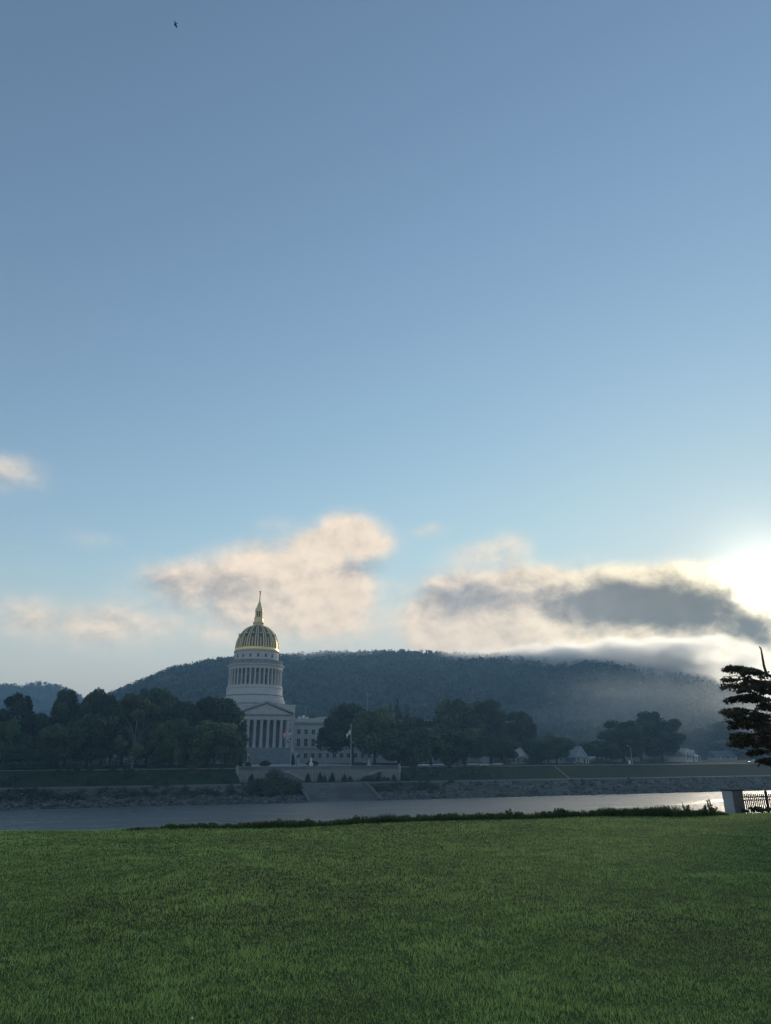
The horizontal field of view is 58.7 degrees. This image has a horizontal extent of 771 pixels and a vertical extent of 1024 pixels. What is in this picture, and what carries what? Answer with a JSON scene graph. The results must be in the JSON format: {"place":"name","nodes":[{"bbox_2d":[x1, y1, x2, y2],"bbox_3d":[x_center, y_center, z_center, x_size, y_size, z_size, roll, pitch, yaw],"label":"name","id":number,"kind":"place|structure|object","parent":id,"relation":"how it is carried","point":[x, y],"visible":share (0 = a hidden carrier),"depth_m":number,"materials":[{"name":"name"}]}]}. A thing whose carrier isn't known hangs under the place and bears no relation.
{"place":"outdoors","nodes":[
{"label":"outdoors","id":0,"kind":"place"},
{"bbox_2d":[0,685,61,722],"bbox_3d":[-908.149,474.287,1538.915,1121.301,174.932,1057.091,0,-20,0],"label":"hill","id":1,"kind":"structure","parent":0,"point":[37,708],"depth_m":1484.59,"materials":[{"name":"green plant"}]},
{"bbox_2d":[0,680,84,718],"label":"hill forest","id":2,"kind":"object","parent":1,"relation":"on","point":[32,694],"visible":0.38,"depth_m":1549.51,"materials":[{"name":"green plant"}]},
{"bbox_2d":[0,786,305,809],"bbox_3d":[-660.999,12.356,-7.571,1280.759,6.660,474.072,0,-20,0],"label":"river bank","id":3,"kind":"structure","parent":0,"point":[90,792],"depth_m":194.20,"materials":[{"name":"grey stone"}]},
{"bbox_2d":[243,764,372,765],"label":"plaza","id":4,"kind":"structure","parent":0,"point":[307,765],"depth_m":279.56,"materials":[{"name":"grey concrete"}]},
{"bbox_2d":[259,761,271,765],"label":"shrub","id":5,"kind":"object","parent":4,"relation":"on","point":[265,763],"visible":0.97,"depth_m":268.04,"materials":[{"name":"green plant"}]},
{"bbox_2d":[291,754,294,764],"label":"shrub","id":6,"kind":"object","parent":4,"relation":"on","point":[292,761],"visible":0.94,"depth_m":286.00,"materials":[{"name":"green plant"}]},
{"bbox_2d":[305,761,317,765],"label":"shrub","id":7,"kind":"object","parent":4,"relation":"on","point":[315,763],"visible":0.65,"depth_m":274.08,"materials":[{"name":"green plant"}]},
{"bbox_2d":[39,764,679,770],"bbox_3d":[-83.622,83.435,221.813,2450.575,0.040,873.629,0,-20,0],"label":"pavement","id":8,"kind":"structure","parent":0,"point":[456,766],"depth_m":259.62,"materials":[{"name":"grey concrete"}]},
{"bbox_2d":[0,763,756,770],"bbox_3d":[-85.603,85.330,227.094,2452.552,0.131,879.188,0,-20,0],"label":"road","id":9,"kind":"structure","parent":0,"point":[417,766],"depth_m":262.87,"materials":[{"name":"grey asphalt"}]},
{"bbox_2d":[22,763,758,770],"bbox_3d":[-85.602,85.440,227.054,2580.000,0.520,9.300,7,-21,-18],"label":"road kerb","id":10,"kind":"structure","parent":9,"relation":"on","point":[409,766],"depth_m":272.77,"materials":[{"name":"concrete"}]},
{"bbox_2d":[450,762,462,765],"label":"parked car","id":11,"kind":"object","parent":9,"relation":"on","point":[455,764],"visible":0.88,"depth_m":261.68,"materials":[{"name":"grey paint"}]},
{"bbox_2d":[491,762,502,765],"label":"parked car","id":12,"kind":"object","parent":9,"relation":"on","point":[497,763],"visible":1,"depth_m":272.76,"materials":[{"name":"silver metal"}]},
{"bbox_2d":[0,812,770,1023],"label":"lawn","id":13,"kind":"structure","parent":0,"point":[358,929],"depth_m":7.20,"materials":[{"name":"plant"}]},
{"bbox_2d":[121,804,728,830],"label":"tall grass","id":14,"kind":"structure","parent":13,"relation":"on","point":[660,811],"depth_m":20.40,"materials":[{"name":"green plant"}]},
{"bbox_2d":[706,799,712,808],"bbox_3d":[10.419,9.473,22.002,0.240,0.477,0.161,11,-23,-29],"label":"weed plant","id":15,"kind":"object","parent":13,"relation":"on","point":[710,806],"visible":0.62,"depth_m":22.02,"materials":[{"name":"green plant"}]},
{"bbox_2d":[720,789,744,813],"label":"stone pillar","id":16,"kind":"structure","parent":13,"relation":"on","point":[733,800],"depth_m":36.61,"materials":[{"name":"grey stone"}]},
{"bbox_2d":[718,646,770,766],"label":"layered tree","id":17,"kind":"object","parent":13,"relation":"on","point":[749,684],"visible":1,"depth_m":24.44,"materials":[{"name":"green plant"}]},
{"bbox_2d":[740,808,755,812],"bbox_3d":[18.339,15.276,34.666,0.755,0.569,0.534,0,-20,0],"label":"leafy shrub","id":18,"kind":"object","parent":13,"relation":"on","point":[744,810],"visible":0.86,"depth_m":34.61,"materials":[{"name":"green plant"}]},
{"bbox_2d":[747,806,760,812],"bbox_3d":[18.765,15.182,34.582,0.805,0.702,0.609,-7,-21,18],"label":"leafy shrub","id":19,"kind":"object","parent":13,"relation":"on","point":[757,808],"visible":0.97,"depth_m":34.55,"materials":[{"name":"green plant"}]},
{"bbox_2d":[743,790,770,812],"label":"iron fence","id":20,"kind":"object","parent":13,"relation":"on","point":[766,796],"visible":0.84,"depth_m":36.97,"materials":[{"name":"black metal"}]},
{"bbox_2d":[0,790,770,830],"bbox_3d":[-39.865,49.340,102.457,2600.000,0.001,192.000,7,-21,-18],"label":"river","id":21,"kind":"structure","parent":0,"point":[100,818],"depth_m":168.69,"materials":[{"name":"grey liquid"}]},
{"bbox_2d":[0,759,770,808],"bbox_3d":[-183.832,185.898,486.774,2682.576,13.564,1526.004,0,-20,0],"label":"ground","id":22,"kind":"structure","parent":0,"point":[699,768],"depth_m":250.81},
{"bbox_2d":[0,718,22,769],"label":"broadleaf tree","id":23,"kind":"object","parent":22,"relation":"on","point":[11,736],"visible":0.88,"depth_m":227.22,"materials":[{"name":"green plant"}]},
{"bbox_2d":[0,691,35,762],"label":"broadleaf tree","id":24,"kind":"object","parent":22,"relation":"on","point":[17,703],"visible":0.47,"depth_m":250.46,"materials":[{"name":"green plant"}]},
{"bbox_2d":[23,712,57,752],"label":"broadleaf tree","id":25,"kind":"object","parent":22,"relation":"on","point":[42,720],"visible":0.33,"depth_m":256.39,"materials":[{"name":"green plant"}]},
{"bbox_2d":[29,723,81,763],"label":"broadleaf tree","id":26,"kind":"object","parent":22,"relation":"on","point":[52,744],"visible":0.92,"depth_m":231.53,"materials":[{"name":"green plant"}]},
{"bbox_2d":[50,688,91,766],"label":"broadleaf tree","id":27,"kind":"object","parent":22,"relation":"on","point":[69,705],"visible":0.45,"depth_m":258.52,"materials":[{"name":"green plant"}]},
{"bbox_2d":[61,758,88,767],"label":"shrub","id":28,"kind":"object","parent":22,"relation":"on","point":[74,765],"visible":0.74,"depth_m":242.93,"materials":[{"name":"green plant"}]},
{"bbox_2d":[64,713,120,768],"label":"broadleaf tree","id":29,"kind":"object","parent":22,"relation":"on","point":[89,725],"visible":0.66,"depth_m":237.76,"materials":[{"name":"green plant"}]},
{"bbox_2d":[88,757,106,766],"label":"house","id":30,"kind":"structure","parent":22,"relation":"on","point":[100,761],"depth_m":258.65,"materials":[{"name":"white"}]},
{"bbox_2d":[81,687,116,716],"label":"broadleaf tree","id":31,"kind":"object","parent":22,"relation":"on","point":[99,700],"visible":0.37,"depth_m":269.22,"materials":[{"name":"green plant"}]},
{"bbox_2d":[91,725,134,768],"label":"broadleaf tree","id":32,"kind":"object","parent":22,"relation":"on","point":[105,750],"visible":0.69,"depth_m":236.47,"materials":[{"name":"green plant"}]},
{"bbox_2d":[103,756,129,767],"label":"shrub","id":33,"kind":"object","parent":22,"relation":"on","point":[120,760],"visible":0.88,"depth_m":245.16,"materials":[{"name":"green plant"}]},
{"bbox_2d":[100,692,149,766],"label":"broadleaf tree","id":34,"kind":"object","parent":22,"relation":"on","point":[114,711],"visible":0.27,"depth_m":260.44,"materials":[{"name":"green plant"}]},
{"bbox_2d":[105,694,163,768],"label":"broadleaf tree","id":35,"kind":"object","parent":22,"relation":"on","point":[141,712],"visible":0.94,"depth_m":237.96,"materials":[{"name":"green plant"}]},
{"bbox_2d":[124,756,148,767],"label":"shrub","id":36,"kind":"object","parent":22,"relation":"on","point":[137,763],"visible":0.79,"depth_m":249.68,"materials":[{"name":"green plant"}]},
{"bbox_2d":[130,687,173,765],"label":"broadleaf tree","id":37,"kind":"object","parent":22,"relation":"on","point":[162,699],"visible":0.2,"depth_m":277.50,"materials":[{"name":"green plant"}]},
{"bbox_2d":[147,718,196,767],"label":"broadleaf tree","id":38,"kind":"object","parent":22,"relation":"on","point":[167,746],"visible":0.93,"depth_m":239.96,"materials":[{"name":"green plant"}]},
{"bbox_2d":[162,695,188,765],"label":"broadleaf tree","id":39,"kind":"object","parent":22,"relation":"on","point":[175,701],"visible":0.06,"depth_m":284.51,"materials":[{"name":"green plant"}]},
{"bbox_2d":[170,696,247,766],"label":"broadleaf tree","id":40,"kind":"object","parent":22,"relation":"on","point":[218,710],"visible":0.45,"depth_m":262.42,"materials":[{"name":"green plant"}]},
{"bbox_2d":[199,758,219,766],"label":"shrub","id":41,"kind":"object","parent":22,"relation":"on","point":[210,761],"visible":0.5,"depth_m":254.94,"materials":[{"name":"green plant"}]},
{"bbox_2d":[187,719,248,767],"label":"broadleaf tree","id":42,"kind":"object","parent":22,"relation":"on","point":[206,746],"visible":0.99,"depth_m":240.88,"materials":[{"name":"green plant"}]},
{"bbox_2d":[215,759,235,766],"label":"shrub","id":43,"kind":"object","parent":22,"relation":"on","point":[222,763],"visible":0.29,"depth_m":259.61,"materials":[{"name":"green plant"}]},
{"bbox_2d":[224,738,246,767],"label":"broadleaf tree","id":44,"kind":"object","parent":22,"relation":"on","point":[238,752],"visible":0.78,"depth_m":242.71,"materials":[{"name":"green plant"}]},
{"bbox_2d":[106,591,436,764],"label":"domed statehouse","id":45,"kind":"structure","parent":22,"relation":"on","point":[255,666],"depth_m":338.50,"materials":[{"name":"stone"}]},
{"bbox_2d":[296,738,300,746],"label":"window","id":46,"kind":"structure","parent":45,"relation":"in","point":[298,741],"depth_m":332.65,"materials":[{"name":"black glass"}]},
{"bbox_2d":[303,738,307,746],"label":"window","id":47,"kind":"structure","parent":45,"relation":"in","point":[305,740],"depth_m":333.87,"materials":[{"name":"black glass"}]},
{"bbox_2d":[265,768,284,780],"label":"shrub","id":48,"kind":"object","parent":22,"relation":"on","point":[274,772],"visible":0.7,"depth_m":226.48,"materials":[{"name":"green plant"}]},
{"bbox_2d":[305,772,310,781],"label":"shrub","id":49,"kind":"object","parent":22,"relation":"on","point":[307,779],"visible":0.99,"depth_m":231.55,"materials":[{"name":"green plant"}]},
{"bbox_2d":[235,764,400,782],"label":"river terrace","id":50,"kind":"structure","parent":22,"relation":"on","point":[357,773],"depth_m":235.63,"materials":[{"name":"concrete"}]},
{"bbox_2d":[317,772,322,781],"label":"shrub","id":51,"kind":"object","parent":22,"relation":"on","point":[320,778],"visible":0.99,"depth_m":232.90,"materials":[{"name":"green plant"}]},
{"bbox_2d":[329,772,334,781],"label":"shrub","id":52,"kind":"object","parent":22,"relation":"on","point":[332,778],"visible":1,"depth_m":234.27,"materials":[{"name":"green plant"}]},
{"bbox_2d":[301,781,382,801],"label":"river steps","id":53,"kind":"structure","parent":22,"relation":"on","point":[334,792],"depth_m":212.11,"materials":[{"name":"concrete"}]},
{"bbox_2d":[0,765,686,806],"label":"bank undergrowth","id":54,"kind":"object","parent":22,"relation":"on","point":[267,787],"visible":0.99,"depth_m":205.48,"materials":[{"name":"green plant"}]},
{"bbox_2d":[341,773,346,781],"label":"shrub","id":55,"kind":"object","parent":22,"relation":"on","point":[344,777],"visible":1,"depth_m":235.67,"materials":[{"name":"green plant"}]},
{"bbox_2d":[314,702,377,763],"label":"broadleaf tree","id":56,"kind":"object","parent":22,"relation":"on","point":[332,735],"visible":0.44,"depth_m":293.71,"materials":[{"name":"green plant"}]},
{"bbox_2d":[351,762,365,765],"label":"shrub","id":57,"kind":"object","parent":22,"relation":"on","point":[357,763],"visible":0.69,"depth_m":259.98,"materials":[{"name":"green plant"}]},
{"bbox_2d":[361,775,373,780],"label":"shrub","id":58,"kind":"object","parent":22,"relation":"on","point":[368,778],"visible":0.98,"depth_m":234.97,"materials":[{"name":"green plant"}]},
{"bbox_2d":[343,706,399,764],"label":"broadleaf tree","id":59,"kind":"object","parent":22,"relation":"on","point":[381,721],"visible":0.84,"depth_m":285.59,"materials":[{"name":"green plant"}]},
{"bbox_2d":[376,772,381,780],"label":"shrub","id":60,"kind":"object","parent":22,"relation":"on","point":[379,777],"visible":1,"depth_m":237.71,"materials":[{"name":"green plant"}]},
{"bbox_2d":[0,776,768,789],"bbox_3d":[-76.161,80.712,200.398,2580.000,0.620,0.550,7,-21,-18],"label":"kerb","id":61,"kind":"structure","parent":22,"relation":"on","point":[401,782],"depth_m":234.12,"materials":[{"name":"grey concrete"}]},
{"bbox_2d":[0,776,770,809],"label":"riprap rocks","id":62,"kind":"object","parent":22,"relation":"on","point":[88,802],"visible":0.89,"depth_m":211.86,"materials":[{"name":"grey stone"}]},
{"bbox_2d":[382,699,409,763],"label":"broadleaf tree","id":63,"kind":"object","parent":22,"relation":"on","point":[397,718],"visible":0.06,"depth_m":318.19,"materials":[{"name":"green plant"}]},
{"bbox_2d":[379,728,427,765],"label":"broadleaf tree","id":64,"kind":"object","parent":22,"relation":"on","point":[397,743],"visible":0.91,"depth_m":275.14,"materials":[{"name":"green plant"}]},
{"bbox_2d":[411,760,420,765],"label":"shrub","id":65,"kind":"object","parent":22,"relation":"on","point":[415,763],"visible":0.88,"depth_m":268.11,"materials":[{"name":"green plant"}]},
{"bbox_2d":[399,716,439,763],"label":"broadleaf tree","id":66,"kind":"object","parent":22,"relation":"on","point":[412,723],"visible":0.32,"depth_m":302.27,"materials":[{"name":"green plant"}]},
{"bbox_2d":[418,763,429,766],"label":"parked car","id":67,"kind":"object","parent":22,"relation":"on","point":[423,764],"visible":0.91,"depth_m":257.32,"materials":[{"name":"silver metal"}]},
{"bbox_2d":[407,727,454,765],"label":"broadleaf tree","id":68,"kind":"object","parent":22,"relation":"on","point":[432,735],"visible":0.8,"depth_m":273.93,"materials":[{"name":"green plant"}]},
{"bbox_2d":[439,758,458,764],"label":"shrub","id":69,"kind":"object","parent":22,"relation":"on","point":[451,762],"visible":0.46,"depth_m":292.01,"materials":[{"name":"green plant"}]},
{"bbox_2d":[433,756,468,762],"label":"house","id":70,"kind":"structure","parent":22,"relation":"on","point":[461,761],"depth_m":332.94,"materials":[{"name":"white"}]},
{"bbox_2d":[431,698,488,760],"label":"broadleaf tree","id":71,"kind":"object","parent":22,"relation":"on","point":[453,715],"visible":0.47,"depth_m":314.77,"materials":[{"name":"green plant"}]},
{"bbox_2d":[428,727,497,765],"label":"broadleaf tree","id":72,"kind":"object","parent":22,"relation":"on","point":[471,743],"visible":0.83,"depth_m":273.99,"materials":[{"name":"green plant"}]},
{"bbox_2d":[466,762,477,765],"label":"parked car","id":73,"kind":"object","parent":22,"relation":"on","point":[473,763],"visible":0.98,"depth_m":269.32,"materials":[{"name":"silver metal"}]},
{"bbox_2d":[481,756,499,762],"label":"house","id":74,"kind":"structure","parent":22,"relation":"on","point":[484,759],"depth_m":337.96,"materials":[{"name":"white"}]},
{"bbox_2d":[471,698,511,762],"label":"broadleaf tree","id":75,"kind":"object","parent":22,"relation":"on","point":[497,719],"visible":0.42,"depth_m":321.65,"materials":[{"name":"green plant"}]},
{"bbox_2d":[482,735,521,762],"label":"broadleaf tree","id":76,"kind":"object","parent":22,"relation":"on","point":[505,746],"visible":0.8,"depth_m":289.13,"materials":[{"name":"green plant"}]},
{"bbox_2d":[493,757,515,763],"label":"shrub","id":77,"kind":"object","parent":22,"relation":"on","point":[504,761],"visible":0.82,"depth_m":300.18,"materials":[{"name":"green plant"}]},
{"bbox_2d":[503,747,527,763],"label":"house","id":78,"kind":"structure","parent":22,"relation":"on","point":[522,755],"depth_m":311.67,"materials":[{"name":"white"}]},
{"bbox_2d":[503,710,536,756],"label":"broadleaf tree","id":79,"kind":"object","parent":22,"relation":"on","point":[516,728],"visible":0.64,"depth_m":332.39,"materials":[{"name":"green plant"}]},
{"bbox_2d":[521,757,543,763],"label":"shrub","id":80,"kind":"object","parent":22,"relation":"on","point":[536,760],"visible":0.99,"depth_m":304.87,"materials":[{"name":"green plant"}]},
{"bbox_2d":[531,741,548,763],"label":"broadleaf tree","id":81,"kind":"object","parent":22,"relation":"on","point":[535,749],"visible":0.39,"depth_m":312.97,"materials":[{"name":"green plant"}]},
{"bbox_2d":[529,750,550,762],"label":"house","id":82,"kind":"structure","parent":22,"relation":"on","point":[547,761],"depth_m":330.95,"materials":[{"name":"grey"}]},
{"bbox_2d":[537,734,575,763],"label":"broadleaf tree","id":83,"kind":"object","parent":22,"relation":"on","point":[553,747],"visible":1,"depth_m":298.97,"materials":[{"name":"green plant"}]},
{"bbox_2d":[551,757,564,762],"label":"house","id":84,"kind":"structure","parent":22,"relation":"on","point":[561,760],"depth_m":326.95,"materials":[{"name":"white"}]},
{"bbox_2d":[563,745,588,763],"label":"house","id":85,"kind":"structure","parent":22,"relation":"on","point":[578,753],"depth_m":316.23,"materials":[{"name":"grey"}]},
{"bbox_2d":[578,740,618,762],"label":"broadleaf tree","id":86,"kind":"object","parent":22,"relation":"on","point":[597,749],"visible":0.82,"depth_m":329.25,"materials":[{"name":"green plant"}]},
{"bbox_2d":[589,757,611,763],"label":"shrub","id":87,"kind":"object","parent":22,"relation":"on","point":[598,760],"visible":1,"depth_m":315.38,"materials":[{"name":"green plant"}]},
{"bbox_2d":[588,755,618,761],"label":"house","id":88,"kind":"structure","parent":22,"relation":"on","point":[594,757],"depth_m":360.85,"materials":[{"name":"white"}]},
{"bbox_2d":[597,719,645,761],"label":"broadleaf tree","id":89,"kind":"object","parent":22,"relation":"on","point":[624,734],"visible":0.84,"depth_m":343.60,"materials":[{"name":"green plant"}]},
{"bbox_2d":[626,735,665,761],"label":"broadleaf tree","id":90,"kind":"object","parent":22,"relation":"on","point":[644,739],"visible":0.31,"depth_m":350.52,"materials":[{"name":"green plant"}]},
{"bbox_2d":[635,711,685,760],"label":"broadleaf tree","id":91,"kind":"object","parent":22,"relation":"on","point":[652,724],"visible":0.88,"depth_m":351.44,"materials":[{"name":"green plant"}]},
{"bbox_2d":[666,746,700,761],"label":"house","id":92,"kind":"structure","parent":22,"relation":"on","point":[683,754],"depth_m":352.07,"materials":[{"name":"white"}]},
{"bbox_2d":[692,721,737,750],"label":"broadleaf tree","id":93,"kind":"object","parent":22,"relation":"on","point":[718,731],"visible":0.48,"depth_m":560.67,"materials":[{"name":"green plant"}]},
{"bbox_2d":[706,749,737,759],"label":"house","id":94,"kind":"structure","parent":22,"relation":"on","point":[721,755],"depth_m":503.49,"materials":[{"name":"grey"}]},
{"bbox_2d":[692,739,769,759],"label":"broadleaf tree","id":95,"kind":"object","parent":22,"relation":"on","point":[718,745],"visible":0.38,"depth_m":521.81,"materials":[{"name":"green plant"}]},
{"bbox_2d":[0,775,770,788],"bbox_3d":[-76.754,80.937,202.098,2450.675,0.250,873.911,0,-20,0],"label":"path","id":96,"kind":"structure","parent":0,"point":[388,781],"depth_m":231.30,"materials":[{"name":"grey concrete"}]},
{"bbox_2d":[0,0,770,698],"label":"sky","id":97,"kind":"structure","parent":0,"point":[433,325],"materials":[{"name":"blue"}]},
{"bbox_2d":[3,657,770,763],"bbox_3d":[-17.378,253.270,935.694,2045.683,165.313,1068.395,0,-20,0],"label":"hill","id":98,"kind":"structure","parent":0,"point":[332,697],"depth_m":885.85,"materials":[{"name":"green plant"}]},
{"bbox_2d":[19,649,770,759],"bbox_3d":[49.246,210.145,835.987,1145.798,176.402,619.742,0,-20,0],"label":"hill forest","id":99,"kind":"object","parent":98,"relation":"on","point":[689,701],"visible":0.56,"depth_m":881.03,"materials":[{"name":"green plant"}]},
{"bbox_2d":[370,777,770,799],"bbox_3d":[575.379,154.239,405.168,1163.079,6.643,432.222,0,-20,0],"label":"river bank","id":100,"kind":"structure","parent":0,"point":[500,783],"depth_m":239.64,"materials":[{"name":"green plant"}]},
{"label":"flagpole","id":101,"kind":"object","parent":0,"visible":0},
{"bbox_2d":[283,730,290,737],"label":"flag","id":102,"kind":"object","parent":101,"relation":"attached to","point":[287,733],"visible":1,"depth_m":242.18,"materials":[{"name":"red fabric"}]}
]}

